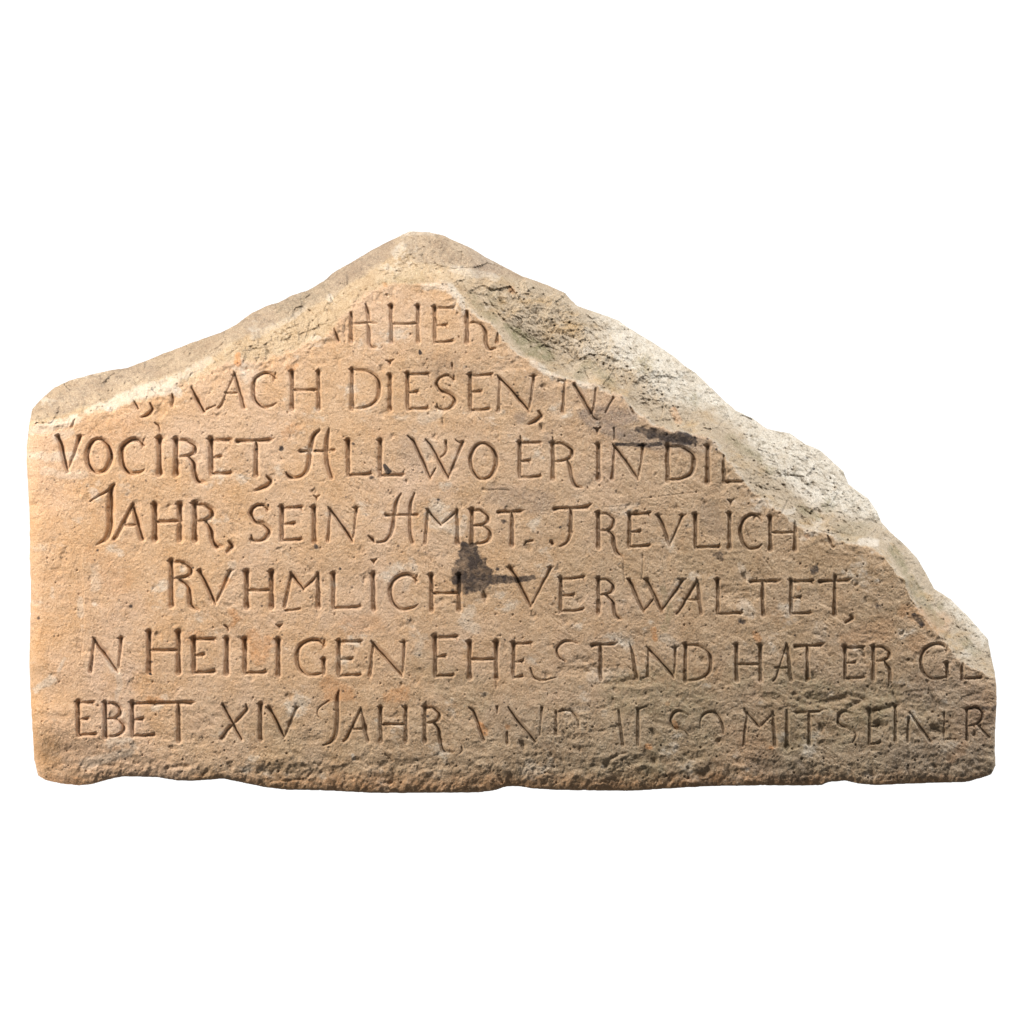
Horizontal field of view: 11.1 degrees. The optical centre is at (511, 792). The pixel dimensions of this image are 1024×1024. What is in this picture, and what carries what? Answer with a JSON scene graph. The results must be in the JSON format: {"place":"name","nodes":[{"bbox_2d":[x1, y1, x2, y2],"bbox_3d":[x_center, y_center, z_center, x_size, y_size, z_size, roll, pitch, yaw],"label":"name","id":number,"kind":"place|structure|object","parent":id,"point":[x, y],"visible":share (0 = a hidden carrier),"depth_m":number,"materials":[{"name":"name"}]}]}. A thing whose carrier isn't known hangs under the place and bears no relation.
{"place":"outdoors","nodes":[
{"label":"outdoors","id":0,"kind":"place"},
{"bbox_2d":[27,231,996,792],"bbox_3d":[-0.001,-0.483,9.118,1.654,0.966,0.245,0,0,0],"label":"stone fragment","id":1,"kind":"object","parent":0,"point":[411,511],"visible":1,"depth_m":9.00,"materials":[{"name":"stone"}]},
{"bbox_2d":[0,0,1023,1023],"label":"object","id":2,"kind":"structure","parent":0,"point":[815,208],"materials":[{"name":"beige stone"}]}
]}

